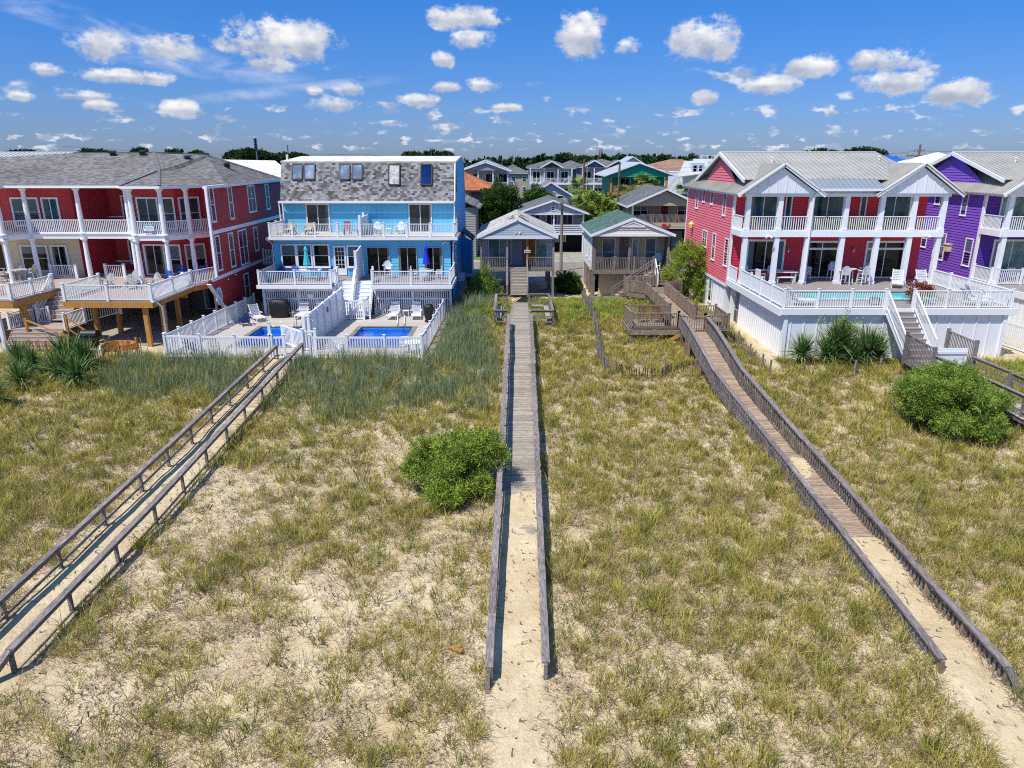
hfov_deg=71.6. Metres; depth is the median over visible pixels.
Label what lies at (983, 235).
beach house
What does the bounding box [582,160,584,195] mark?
utility pole
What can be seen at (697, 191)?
window
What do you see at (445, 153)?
pine tree
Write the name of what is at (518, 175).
house
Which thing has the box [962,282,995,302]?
sun lounger
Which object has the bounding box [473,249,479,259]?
lawn
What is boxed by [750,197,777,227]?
sliding door
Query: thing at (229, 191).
window
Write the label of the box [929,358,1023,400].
lush grass
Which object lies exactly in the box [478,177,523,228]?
tree
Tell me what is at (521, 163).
woods
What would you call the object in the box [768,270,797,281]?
dining table
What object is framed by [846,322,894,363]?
yucca plant
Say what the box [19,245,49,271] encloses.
window
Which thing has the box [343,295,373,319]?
picket gate
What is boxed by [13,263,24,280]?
bar chair
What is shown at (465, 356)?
tall reed grass
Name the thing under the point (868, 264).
bar chair
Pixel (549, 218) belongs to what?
sliding door
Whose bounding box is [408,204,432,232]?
sliding door
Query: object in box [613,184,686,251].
stilt house
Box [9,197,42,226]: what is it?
window
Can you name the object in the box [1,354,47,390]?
yucca plant
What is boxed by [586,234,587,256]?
window
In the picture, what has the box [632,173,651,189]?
palm tree
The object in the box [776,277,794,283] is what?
bench
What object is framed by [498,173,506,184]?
sliding door
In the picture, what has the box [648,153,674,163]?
pine tree
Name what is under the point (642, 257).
adirondack chair
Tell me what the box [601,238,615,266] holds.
window
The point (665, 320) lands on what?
bench
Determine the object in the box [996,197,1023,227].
sliding door
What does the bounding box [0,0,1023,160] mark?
sky
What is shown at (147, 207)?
french door
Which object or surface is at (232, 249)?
window
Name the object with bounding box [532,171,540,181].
sliding door
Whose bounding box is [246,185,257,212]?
window
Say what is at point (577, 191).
palm tree
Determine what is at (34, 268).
bar chair
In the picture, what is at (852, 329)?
shrub
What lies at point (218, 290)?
octagon window
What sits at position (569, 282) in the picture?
bush
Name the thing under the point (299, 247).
window
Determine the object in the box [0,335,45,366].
yucca plant
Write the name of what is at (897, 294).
swimming pool
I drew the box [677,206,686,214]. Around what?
window
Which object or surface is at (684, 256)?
leafy bush
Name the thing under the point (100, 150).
pine tree
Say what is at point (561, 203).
utility pole
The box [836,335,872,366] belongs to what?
yucca plant
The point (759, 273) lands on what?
patio chair
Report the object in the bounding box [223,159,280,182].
house
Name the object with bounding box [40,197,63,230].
french door
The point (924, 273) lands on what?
sun lounger
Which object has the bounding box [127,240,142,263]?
window
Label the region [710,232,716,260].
window
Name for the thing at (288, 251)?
window
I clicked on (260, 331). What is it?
swimming pool
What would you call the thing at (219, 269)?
window
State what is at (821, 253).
sliding door
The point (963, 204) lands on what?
window
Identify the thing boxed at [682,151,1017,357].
beach house
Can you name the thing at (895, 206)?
sliding door
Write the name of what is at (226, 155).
pine tree
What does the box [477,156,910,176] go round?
power line
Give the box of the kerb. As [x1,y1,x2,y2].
[474,262,582,262]
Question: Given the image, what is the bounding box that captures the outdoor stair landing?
[262,248,274,272]
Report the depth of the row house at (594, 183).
145.57 m
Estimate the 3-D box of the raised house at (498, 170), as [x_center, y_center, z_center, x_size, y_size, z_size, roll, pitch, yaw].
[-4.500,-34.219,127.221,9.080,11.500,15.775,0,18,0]
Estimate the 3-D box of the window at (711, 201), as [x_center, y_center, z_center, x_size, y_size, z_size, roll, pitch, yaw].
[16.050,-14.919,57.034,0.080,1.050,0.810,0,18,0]
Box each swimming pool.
[229,315,301,347]
[341,315,417,347]
[788,291,952,300]
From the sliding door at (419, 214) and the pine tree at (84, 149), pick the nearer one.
the sliding door at (419, 214)
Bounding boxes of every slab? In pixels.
[489,278,556,296]
[587,295,620,299]
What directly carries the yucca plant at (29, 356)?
on the sand ground at (518, 735)
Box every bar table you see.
[9,268,27,282]
[841,267,856,282]
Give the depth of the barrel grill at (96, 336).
43.97 m
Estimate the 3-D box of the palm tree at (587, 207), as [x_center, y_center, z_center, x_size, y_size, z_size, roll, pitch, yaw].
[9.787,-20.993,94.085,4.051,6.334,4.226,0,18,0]
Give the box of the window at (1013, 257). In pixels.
[988,239,1023,270]
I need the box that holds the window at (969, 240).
[960,237,973,266]
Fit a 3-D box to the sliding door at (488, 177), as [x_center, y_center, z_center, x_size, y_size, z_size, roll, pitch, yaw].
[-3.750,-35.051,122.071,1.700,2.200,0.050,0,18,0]
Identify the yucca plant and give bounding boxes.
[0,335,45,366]
[0,370,24,406]
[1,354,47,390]
[5,342,47,373]
[26,345,81,383]
[37,329,96,374]
[52,349,103,389]
[60,334,114,370]
[778,327,826,363]
[808,333,845,366]
[814,312,871,358]
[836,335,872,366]
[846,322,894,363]
[866,333,898,361]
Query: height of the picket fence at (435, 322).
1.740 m
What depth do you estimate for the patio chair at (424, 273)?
54.46 m
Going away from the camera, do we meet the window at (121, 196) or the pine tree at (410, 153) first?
the window at (121, 196)
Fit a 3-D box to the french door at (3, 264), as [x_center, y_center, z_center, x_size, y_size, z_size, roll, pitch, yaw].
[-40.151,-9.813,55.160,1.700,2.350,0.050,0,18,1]
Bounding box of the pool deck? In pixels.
[167,314,428,357]
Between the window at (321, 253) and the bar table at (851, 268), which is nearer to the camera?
the bar table at (851, 268)
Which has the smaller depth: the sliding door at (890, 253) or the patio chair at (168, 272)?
the patio chair at (168, 272)
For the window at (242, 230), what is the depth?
56.25 m
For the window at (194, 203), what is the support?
in the beach house at (67, 234)
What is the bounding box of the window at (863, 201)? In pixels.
[857,197,867,227]
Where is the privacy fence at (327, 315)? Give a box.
[301,287,344,347]
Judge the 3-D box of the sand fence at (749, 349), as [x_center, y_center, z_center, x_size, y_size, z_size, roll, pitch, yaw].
[14.271,-2.609,44.632,0.362,1.640,8.664,-1,18,-4]
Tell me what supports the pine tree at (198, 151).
on the woodland floor
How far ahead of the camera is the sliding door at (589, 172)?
145.86 m
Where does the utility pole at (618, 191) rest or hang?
on the verge
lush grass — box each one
[446,295,700,320]
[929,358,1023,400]
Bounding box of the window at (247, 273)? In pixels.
[243,272,251,300]
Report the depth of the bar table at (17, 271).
50.69 m
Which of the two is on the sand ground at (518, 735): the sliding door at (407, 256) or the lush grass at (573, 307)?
the lush grass at (573, 307)
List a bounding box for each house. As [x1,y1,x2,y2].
[0,150,282,353]
[0,151,76,156]
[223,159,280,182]
[256,154,474,319]
[464,159,511,185]
[464,172,492,224]
[509,164,527,202]
[509,177,517,192]
[517,195,588,252]
[526,160,574,193]
[534,180,573,200]
[563,161,578,194]
[574,159,622,202]
[594,162,676,197]
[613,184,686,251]
[620,156,644,163]
[667,154,714,193]
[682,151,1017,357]
[884,155,905,161]
[899,152,946,162]
[915,151,1023,339]
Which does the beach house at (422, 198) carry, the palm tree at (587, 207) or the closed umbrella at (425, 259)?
the closed umbrella at (425, 259)
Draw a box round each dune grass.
[0,294,1023,767]
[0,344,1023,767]
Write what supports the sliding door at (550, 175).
in the row house at (544, 171)
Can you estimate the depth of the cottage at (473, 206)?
86.87 m
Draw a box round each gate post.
[266,321,274,333]
[306,315,313,336]
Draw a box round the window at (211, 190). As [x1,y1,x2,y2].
[208,188,217,222]
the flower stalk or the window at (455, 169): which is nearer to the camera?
the flower stalk
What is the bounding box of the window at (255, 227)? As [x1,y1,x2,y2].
[253,226,259,251]
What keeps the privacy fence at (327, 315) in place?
on the pool deck
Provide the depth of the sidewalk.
83.99 m
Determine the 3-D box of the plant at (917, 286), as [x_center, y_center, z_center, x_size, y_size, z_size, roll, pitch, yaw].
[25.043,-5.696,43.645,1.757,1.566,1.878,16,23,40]
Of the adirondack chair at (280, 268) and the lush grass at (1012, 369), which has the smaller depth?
the lush grass at (1012, 369)
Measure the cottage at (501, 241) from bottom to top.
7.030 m
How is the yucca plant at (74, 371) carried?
on the sand ground at (518, 735)
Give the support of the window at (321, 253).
in the beach house at (422, 198)
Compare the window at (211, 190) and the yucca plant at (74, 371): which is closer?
the yucca plant at (74, 371)
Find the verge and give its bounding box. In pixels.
[554,251,670,259]
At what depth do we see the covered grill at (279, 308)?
53.49 m
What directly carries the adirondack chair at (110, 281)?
on the beach house at (67, 234)
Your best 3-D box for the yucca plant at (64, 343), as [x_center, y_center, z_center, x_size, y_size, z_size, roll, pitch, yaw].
[-25.610,-1.977,40.676,3.578,2.870,3.830,0,18,0]
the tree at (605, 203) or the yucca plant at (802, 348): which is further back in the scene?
the tree at (605, 203)
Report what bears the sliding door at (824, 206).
in the beach house at (782, 198)
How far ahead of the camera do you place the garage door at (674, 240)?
90.37 m
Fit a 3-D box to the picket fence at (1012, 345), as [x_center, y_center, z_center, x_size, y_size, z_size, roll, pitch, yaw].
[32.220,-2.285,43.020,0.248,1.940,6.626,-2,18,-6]
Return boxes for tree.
[5,148,38,151]
[76,148,95,151]
[86,147,109,151]
[130,146,148,151]
[164,148,183,153]
[187,149,208,154]
[223,149,240,159]
[228,147,276,159]
[272,151,286,164]
[277,151,308,160]
[401,150,425,155]
[420,149,440,155]
[434,150,454,155]
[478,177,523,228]
[518,183,557,203]
[553,152,578,162]
[565,194,586,206]
[567,175,588,195]
[575,188,621,219]
[577,203,598,249]
[612,183,631,195]
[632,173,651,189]
[644,177,659,195]
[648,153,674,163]
[675,184,687,196]
[806,148,837,150]
[843,146,888,154]
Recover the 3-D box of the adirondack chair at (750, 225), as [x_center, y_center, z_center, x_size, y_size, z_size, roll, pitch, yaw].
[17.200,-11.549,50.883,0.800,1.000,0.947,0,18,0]
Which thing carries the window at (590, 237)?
in the cottage at (629, 240)
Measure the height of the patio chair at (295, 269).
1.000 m
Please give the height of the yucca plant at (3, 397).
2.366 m
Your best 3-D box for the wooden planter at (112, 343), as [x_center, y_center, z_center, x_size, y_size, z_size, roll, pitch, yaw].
[-25.100,-2.438,45.387,1.950,0.400,1.395,0,18,0]
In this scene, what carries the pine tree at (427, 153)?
on the woodland floor
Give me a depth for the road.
76.57 m
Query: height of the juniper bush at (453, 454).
2.921 m
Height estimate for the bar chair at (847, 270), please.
1.366 m
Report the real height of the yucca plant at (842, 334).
2.836 m
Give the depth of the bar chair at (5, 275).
51.15 m
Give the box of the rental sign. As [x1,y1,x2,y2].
[143,224,154,232]
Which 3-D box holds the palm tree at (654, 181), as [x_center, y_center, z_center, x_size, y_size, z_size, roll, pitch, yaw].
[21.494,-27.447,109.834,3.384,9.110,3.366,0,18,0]
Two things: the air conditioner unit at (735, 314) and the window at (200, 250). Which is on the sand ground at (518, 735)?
the air conditioner unit at (735, 314)
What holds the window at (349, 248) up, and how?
in the beach house at (422, 198)
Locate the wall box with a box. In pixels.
[943,243,951,251]
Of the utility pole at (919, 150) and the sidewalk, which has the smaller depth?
the sidewalk
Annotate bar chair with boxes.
[0,268,7,283]
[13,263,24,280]
[23,264,39,283]
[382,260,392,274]
[654,252,662,268]
[826,261,834,280]
[839,266,851,284]
[855,266,871,284]
[857,263,869,282]
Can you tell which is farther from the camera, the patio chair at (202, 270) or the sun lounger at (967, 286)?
the patio chair at (202, 270)
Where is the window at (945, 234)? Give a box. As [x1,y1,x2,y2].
[938,233,946,260]
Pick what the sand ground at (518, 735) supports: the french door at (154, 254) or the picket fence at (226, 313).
the picket fence at (226, 313)
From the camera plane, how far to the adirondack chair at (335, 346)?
43.89 m
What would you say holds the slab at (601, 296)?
on the sand ground at (518, 735)
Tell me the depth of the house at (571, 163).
161.16 m
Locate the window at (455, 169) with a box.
[455,169,456,191]
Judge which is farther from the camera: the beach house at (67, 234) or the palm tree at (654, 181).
the palm tree at (654, 181)
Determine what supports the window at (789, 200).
in the beach house at (782, 198)
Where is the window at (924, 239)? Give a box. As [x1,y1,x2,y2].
[920,237,927,247]
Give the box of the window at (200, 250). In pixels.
[184,243,207,273]
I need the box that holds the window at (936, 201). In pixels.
[933,197,940,204]
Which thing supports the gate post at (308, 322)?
on the pool deck
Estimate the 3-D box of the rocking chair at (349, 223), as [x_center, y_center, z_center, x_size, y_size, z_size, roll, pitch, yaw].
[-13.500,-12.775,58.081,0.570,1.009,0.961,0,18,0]
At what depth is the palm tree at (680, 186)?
113.29 m
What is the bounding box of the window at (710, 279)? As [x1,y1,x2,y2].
[707,277,712,302]
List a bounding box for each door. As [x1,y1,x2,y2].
[0,242,8,272]
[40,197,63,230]
[49,245,70,275]
[135,197,161,230]
[142,244,167,274]
[162,197,176,229]
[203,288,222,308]
[305,204,330,232]
[333,246,346,274]
[366,247,390,274]
[398,247,417,274]
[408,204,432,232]
[423,247,442,274]
[485,174,494,181]
[488,239,510,263]
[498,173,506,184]
[523,239,534,264]
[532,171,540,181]
[546,171,554,181]
[546,215,556,228]
[560,171,568,181]
[563,215,572,228]
[585,171,590,181]
[594,171,601,181]
[620,178,630,190]
[661,206,667,220]
[671,231,681,251]
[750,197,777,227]
[806,241,837,277]
[813,197,843,227]
[861,241,904,277]
[884,197,911,227]
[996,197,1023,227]
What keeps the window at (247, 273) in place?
in the beach house at (67, 234)
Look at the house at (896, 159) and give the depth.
117.64 m
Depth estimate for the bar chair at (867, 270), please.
50.18 m
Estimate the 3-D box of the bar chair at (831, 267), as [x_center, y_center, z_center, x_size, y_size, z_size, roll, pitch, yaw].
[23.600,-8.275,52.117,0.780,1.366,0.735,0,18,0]
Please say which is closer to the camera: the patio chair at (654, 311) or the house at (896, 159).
the patio chair at (654, 311)
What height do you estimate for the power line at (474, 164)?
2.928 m
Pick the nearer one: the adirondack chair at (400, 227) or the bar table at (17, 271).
the bar table at (17, 271)
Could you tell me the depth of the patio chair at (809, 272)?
52.07 m
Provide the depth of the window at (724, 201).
53.71 m
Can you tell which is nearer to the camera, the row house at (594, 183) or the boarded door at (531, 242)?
the boarded door at (531, 242)
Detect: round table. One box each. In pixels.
[403,339,419,354]
[827,219,840,229]
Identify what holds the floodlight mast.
on the woodland floor
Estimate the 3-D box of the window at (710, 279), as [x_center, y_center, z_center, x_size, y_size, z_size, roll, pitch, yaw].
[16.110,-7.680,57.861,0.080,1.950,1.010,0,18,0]
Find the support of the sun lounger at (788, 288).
on the beach house at (782, 198)
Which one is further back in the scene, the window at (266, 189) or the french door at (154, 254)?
the window at (266, 189)
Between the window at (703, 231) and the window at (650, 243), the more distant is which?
the window at (650, 243)
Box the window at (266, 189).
[264,183,270,209]
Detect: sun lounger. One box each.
[248,303,266,322]
[295,301,309,319]
[386,301,400,319]
[410,301,421,319]
[786,286,815,305]
[890,269,904,288]
[913,269,935,287]
[957,286,991,305]
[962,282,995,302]
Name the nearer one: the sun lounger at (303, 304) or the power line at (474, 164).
the sun lounger at (303, 304)
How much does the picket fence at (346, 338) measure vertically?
1.740 m
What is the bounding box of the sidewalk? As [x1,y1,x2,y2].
[473,260,674,261]
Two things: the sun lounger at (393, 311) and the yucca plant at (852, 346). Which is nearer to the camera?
the yucca plant at (852, 346)
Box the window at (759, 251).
[745,239,785,270]
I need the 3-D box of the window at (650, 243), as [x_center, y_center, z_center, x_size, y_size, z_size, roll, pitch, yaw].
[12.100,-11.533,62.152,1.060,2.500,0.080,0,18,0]
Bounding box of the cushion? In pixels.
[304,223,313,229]
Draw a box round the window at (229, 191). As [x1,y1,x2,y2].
[227,187,235,219]
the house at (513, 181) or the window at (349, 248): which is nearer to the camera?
the window at (349, 248)
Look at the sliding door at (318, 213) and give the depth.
58.99 m
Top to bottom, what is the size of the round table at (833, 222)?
0.743 m
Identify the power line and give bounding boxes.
[65,146,948,168]
[472,212,685,219]
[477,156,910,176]
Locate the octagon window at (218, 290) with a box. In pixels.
[216,287,222,304]
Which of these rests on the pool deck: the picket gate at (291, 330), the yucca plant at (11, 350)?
the picket gate at (291, 330)
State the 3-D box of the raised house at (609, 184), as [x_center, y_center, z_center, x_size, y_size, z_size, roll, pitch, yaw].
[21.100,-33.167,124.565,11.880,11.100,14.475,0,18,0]
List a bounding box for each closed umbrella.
[303,246,310,279]
[422,245,429,279]
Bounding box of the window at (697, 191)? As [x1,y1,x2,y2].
[695,190,698,208]
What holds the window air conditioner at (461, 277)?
attached to the beach house at (422, 198)
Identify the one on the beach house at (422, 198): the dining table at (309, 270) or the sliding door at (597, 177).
the dining table at (309, 270)
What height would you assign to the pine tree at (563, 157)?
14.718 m
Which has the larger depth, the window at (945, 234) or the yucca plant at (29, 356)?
the window at (945, 234)
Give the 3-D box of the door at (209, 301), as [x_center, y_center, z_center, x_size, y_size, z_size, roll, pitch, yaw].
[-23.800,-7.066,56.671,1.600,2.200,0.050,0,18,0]
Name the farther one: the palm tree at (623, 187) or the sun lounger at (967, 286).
the palm tree at (623, 187)
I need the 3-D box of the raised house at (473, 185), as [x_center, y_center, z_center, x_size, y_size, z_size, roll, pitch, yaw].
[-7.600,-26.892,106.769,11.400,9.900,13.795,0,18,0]
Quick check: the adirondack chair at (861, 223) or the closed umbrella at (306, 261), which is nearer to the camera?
the adirondack chair at (861, 223)
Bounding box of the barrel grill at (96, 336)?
[72,330,108,352]
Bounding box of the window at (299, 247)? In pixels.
[296,244,312,267]
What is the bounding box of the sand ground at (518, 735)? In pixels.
[0,161,1023,767]
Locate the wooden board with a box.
[449,645,463,652]
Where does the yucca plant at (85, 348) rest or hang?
on the sand ground at (518, 735)
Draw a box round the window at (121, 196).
[120,195,136,221]
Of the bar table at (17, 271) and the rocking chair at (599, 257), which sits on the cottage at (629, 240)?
the rocking chair at (599, 257)
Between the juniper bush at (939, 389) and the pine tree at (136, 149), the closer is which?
the juniper bush at (939, 389)
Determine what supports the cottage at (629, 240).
on the sand ground at (518, 735)
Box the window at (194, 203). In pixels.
[177,196,201,228]
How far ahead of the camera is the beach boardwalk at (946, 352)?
37.55 m
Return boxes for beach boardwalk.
[0,343,304,673]
[485,259,553,693]
[611,258,1023,698]
[901,328,1023,430]
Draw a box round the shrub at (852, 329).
[818,317,861,360]
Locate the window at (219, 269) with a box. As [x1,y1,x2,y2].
[214,235,223,271]
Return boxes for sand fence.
[23,337,141,360]
[581,289,616,374]
[618,357,693,378]
[722,325,765,369]
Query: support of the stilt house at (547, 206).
on the verge
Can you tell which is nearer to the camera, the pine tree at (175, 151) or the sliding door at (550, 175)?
the sliding door at (550, 175)
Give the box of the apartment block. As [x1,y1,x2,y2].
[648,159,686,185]
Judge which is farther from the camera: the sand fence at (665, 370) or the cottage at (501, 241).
the cottage at (501, 241)
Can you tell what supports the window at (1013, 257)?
in the beach house at (983, 235)
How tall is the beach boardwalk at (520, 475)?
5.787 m
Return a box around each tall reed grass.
[89,330,503,422]
[433,290,495,354]
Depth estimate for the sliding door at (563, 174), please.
145.86 m
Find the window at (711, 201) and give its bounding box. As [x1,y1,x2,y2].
[709,192,713,204]
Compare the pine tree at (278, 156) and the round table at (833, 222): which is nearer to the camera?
the round table at (833, 222)
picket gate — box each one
[269,334,286,358]
[280,322,317,350]
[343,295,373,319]
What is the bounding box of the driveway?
[554,252,582,259]
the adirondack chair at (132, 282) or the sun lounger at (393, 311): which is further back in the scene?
the sun lounger at (393, 311)
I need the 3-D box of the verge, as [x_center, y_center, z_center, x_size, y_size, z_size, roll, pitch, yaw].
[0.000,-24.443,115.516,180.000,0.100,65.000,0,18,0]
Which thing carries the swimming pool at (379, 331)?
in the pool deck
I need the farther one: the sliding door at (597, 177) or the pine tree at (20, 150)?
the pine tree at (20, 150)
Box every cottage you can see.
[465,194,482,256]
[476,209,558,298]
[580,209,675,295]
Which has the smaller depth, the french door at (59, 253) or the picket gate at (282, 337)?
the picket gate at (282, 337)
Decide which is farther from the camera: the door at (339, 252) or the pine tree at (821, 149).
the pine tree at (821, 149)
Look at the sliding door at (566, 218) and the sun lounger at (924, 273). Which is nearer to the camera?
the sun lounger at (924, 273)
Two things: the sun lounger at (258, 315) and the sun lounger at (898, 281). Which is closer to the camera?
the sun lounger at (898, 281)
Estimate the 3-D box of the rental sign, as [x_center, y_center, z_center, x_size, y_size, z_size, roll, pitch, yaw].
[-25.550,-10.928,49.929,0.720,0.600,0.038,0,18,0]
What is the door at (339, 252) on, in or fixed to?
in the beach house at (422, 198)
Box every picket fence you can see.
[161,333,271,358]
[162,293,255,353]
[307,334,422,358]
[423,298,444,353]
[1002,319,1023,351]
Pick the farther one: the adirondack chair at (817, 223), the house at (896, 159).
the house at (896, 159)
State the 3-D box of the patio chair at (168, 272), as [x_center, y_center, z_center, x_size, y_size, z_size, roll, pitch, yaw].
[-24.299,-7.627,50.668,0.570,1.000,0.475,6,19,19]
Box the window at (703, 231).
[702,229,707,247]
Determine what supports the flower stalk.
attached to the yucca plant at (842, 334)
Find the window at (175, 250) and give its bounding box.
[169,244,182,273]
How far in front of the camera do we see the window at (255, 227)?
59.02 m
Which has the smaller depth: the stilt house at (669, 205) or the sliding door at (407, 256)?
the sliding door at (407, 256)
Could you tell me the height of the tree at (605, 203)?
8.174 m
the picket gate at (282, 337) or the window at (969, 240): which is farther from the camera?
the window at (969, 240)
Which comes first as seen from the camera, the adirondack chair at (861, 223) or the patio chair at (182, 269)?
the adirondack chair at (861, 223)
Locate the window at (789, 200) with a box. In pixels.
[783,197,792,227]
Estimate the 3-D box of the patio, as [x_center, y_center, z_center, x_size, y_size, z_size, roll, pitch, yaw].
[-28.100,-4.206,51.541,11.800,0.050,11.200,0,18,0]
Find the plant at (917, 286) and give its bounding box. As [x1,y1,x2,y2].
[905,279,936,302]
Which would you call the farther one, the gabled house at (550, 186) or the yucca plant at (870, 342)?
the gabled house at (550, 186)
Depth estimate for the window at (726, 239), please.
53.45 m
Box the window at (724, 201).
[721,194,726,216]
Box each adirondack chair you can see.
[101,273,117,288]
[123,274,136,288]
[126,269,139,284]
[144,272,160,287]
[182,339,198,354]
[238,313,251,326]
[277,264,287,274]
[288,264,298,277]
[327,339,344,354]
[374,221,381,233]
[394,221,404,233]
[639,256,647,267]
[749,215,758,229]
[813,215,822,229]
[847,217,856,229]
[854,215,868,229]
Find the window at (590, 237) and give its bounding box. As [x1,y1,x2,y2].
[589,237,590,260]
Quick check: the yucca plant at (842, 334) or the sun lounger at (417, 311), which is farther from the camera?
the sun lounger at (417, 311)
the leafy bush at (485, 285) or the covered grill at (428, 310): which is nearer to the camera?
the covered grill at (428, 310)
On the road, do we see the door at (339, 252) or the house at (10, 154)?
the house at (10, 154)
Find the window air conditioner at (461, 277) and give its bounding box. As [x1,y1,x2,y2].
[458,273,465,280]
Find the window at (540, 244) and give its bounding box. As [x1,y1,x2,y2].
[535,239,547,261]
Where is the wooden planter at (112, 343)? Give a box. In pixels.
[101,340,135,351]
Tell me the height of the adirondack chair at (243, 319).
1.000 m
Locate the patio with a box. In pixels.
[0,310,223,345]
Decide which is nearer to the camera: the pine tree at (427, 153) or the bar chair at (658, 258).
the bar chair at (658, 258)
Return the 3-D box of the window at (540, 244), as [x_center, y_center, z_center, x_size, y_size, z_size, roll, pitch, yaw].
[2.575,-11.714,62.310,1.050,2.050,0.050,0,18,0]
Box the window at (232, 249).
[227,232,236,267]
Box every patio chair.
[165,270,176,278]
[175,265,185,278]
[199,266,206,279]
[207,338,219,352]
[292,268,301,280]
[310,268,319,279]
[420,268,427,280]
[638,307,647,322]
[651,307,660,322]
[755,269,764,279]
[806,266,811,280]
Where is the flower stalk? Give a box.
[816,315,826,349]
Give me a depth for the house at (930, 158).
91.52 m
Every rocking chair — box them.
[343,221,351,233]
[597,256,603,268]
[611,256,617,267]
[1003,268,1018,281]
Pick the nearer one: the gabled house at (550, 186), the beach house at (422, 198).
the beach house at (422, 198)
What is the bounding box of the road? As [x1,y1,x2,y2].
[466,263,681,277]
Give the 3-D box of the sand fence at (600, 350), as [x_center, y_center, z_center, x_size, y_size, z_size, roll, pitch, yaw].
[5.627,-4.641,50.302,0.991,2.005,21.321,0,18,1]
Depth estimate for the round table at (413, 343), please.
43.63 m
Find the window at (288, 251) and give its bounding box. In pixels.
[280,244,296,267]
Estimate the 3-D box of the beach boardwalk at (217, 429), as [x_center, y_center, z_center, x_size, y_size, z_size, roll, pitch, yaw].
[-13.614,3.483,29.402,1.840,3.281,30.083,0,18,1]
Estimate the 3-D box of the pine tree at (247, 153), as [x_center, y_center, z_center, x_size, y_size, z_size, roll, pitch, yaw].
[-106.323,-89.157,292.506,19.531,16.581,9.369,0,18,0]
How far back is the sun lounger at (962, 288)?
43.32 m
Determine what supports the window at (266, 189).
in the beach house at (67, 234)
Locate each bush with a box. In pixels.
[399,424,513,512]
[463,261,505,298]
[550,269,585,293]
[658,237,708,299]
[885,358,1019,446]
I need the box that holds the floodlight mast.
[253,138,257,159]
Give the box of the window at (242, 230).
[237,228,249,265]
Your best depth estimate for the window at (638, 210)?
89.82 m
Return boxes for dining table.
[296,269,321,279]
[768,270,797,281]
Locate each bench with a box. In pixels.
[661,315,670,325]
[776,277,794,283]
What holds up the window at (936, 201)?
in the beach house at (983, 235)
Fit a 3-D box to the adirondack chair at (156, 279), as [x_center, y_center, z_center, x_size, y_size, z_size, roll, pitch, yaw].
[-24.968,-7.244,49.515,0.800,1.000,0.947,6,19,19]
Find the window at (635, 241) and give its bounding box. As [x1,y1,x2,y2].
[631,238,638,266]
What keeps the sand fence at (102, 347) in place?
on the sand ground at (518, 735)
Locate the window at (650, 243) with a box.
[644,238,656,266]
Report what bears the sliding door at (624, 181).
in the raised house at (609, 184)
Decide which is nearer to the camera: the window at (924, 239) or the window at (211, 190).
the window at (211, 190)
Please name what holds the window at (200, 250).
in the beach house at (67, 234)
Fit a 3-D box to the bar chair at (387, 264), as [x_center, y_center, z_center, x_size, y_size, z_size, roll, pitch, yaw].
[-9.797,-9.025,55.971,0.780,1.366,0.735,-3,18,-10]
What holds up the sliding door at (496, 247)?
in the cottage at (501, 241)
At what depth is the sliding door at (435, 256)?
56.78 m
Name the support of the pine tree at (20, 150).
on the woodland floor
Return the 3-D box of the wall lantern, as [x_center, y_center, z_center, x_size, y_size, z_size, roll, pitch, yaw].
[15.900,-14.057,62.999,0.462,0.700,0.462,-7,19,-21]
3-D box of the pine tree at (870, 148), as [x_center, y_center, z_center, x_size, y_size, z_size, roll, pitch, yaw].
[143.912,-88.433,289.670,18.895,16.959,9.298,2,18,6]
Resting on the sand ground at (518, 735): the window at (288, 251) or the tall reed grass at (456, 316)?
the tall reed grass at (456, 316)
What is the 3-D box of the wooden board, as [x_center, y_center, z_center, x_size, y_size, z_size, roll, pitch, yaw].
[-1.574,7.451,19.949,0.402,0.060,0.152,9,20,25]
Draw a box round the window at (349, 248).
[346,245,359,267]
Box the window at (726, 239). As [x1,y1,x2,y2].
[722,237,728,266]
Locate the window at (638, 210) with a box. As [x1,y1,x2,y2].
[633,206,647,214]
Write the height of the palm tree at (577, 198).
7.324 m
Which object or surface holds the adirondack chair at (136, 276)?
on the beach house at (67, 234)
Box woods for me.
[222,152,916,169]
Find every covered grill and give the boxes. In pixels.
[268,298,290,317]
[424,304,433,322]
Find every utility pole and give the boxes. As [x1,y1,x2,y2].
[557,198,567,270]
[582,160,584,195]
[617,164,620,209]
[907,144,930,156]
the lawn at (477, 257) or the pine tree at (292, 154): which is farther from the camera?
the pine tree at (292, 154)
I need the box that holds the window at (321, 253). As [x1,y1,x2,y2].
[312,244,330,267]
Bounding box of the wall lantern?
[689,221,693,229]
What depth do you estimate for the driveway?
88.95 m
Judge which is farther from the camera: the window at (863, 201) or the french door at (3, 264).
the french door at (3, 264)
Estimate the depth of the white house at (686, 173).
126.98 m
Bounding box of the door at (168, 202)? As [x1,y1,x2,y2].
[162,197,176,229]
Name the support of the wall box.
attached to the beach house at (983, 235)
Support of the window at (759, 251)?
in the beach house at (782, 198)
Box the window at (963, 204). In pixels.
[958,194,969,216]
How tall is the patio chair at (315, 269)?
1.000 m
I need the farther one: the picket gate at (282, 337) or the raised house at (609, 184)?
the raised house at (609, 184)
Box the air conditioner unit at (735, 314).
[733,307,738,321]
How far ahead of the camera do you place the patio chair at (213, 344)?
43.61 m

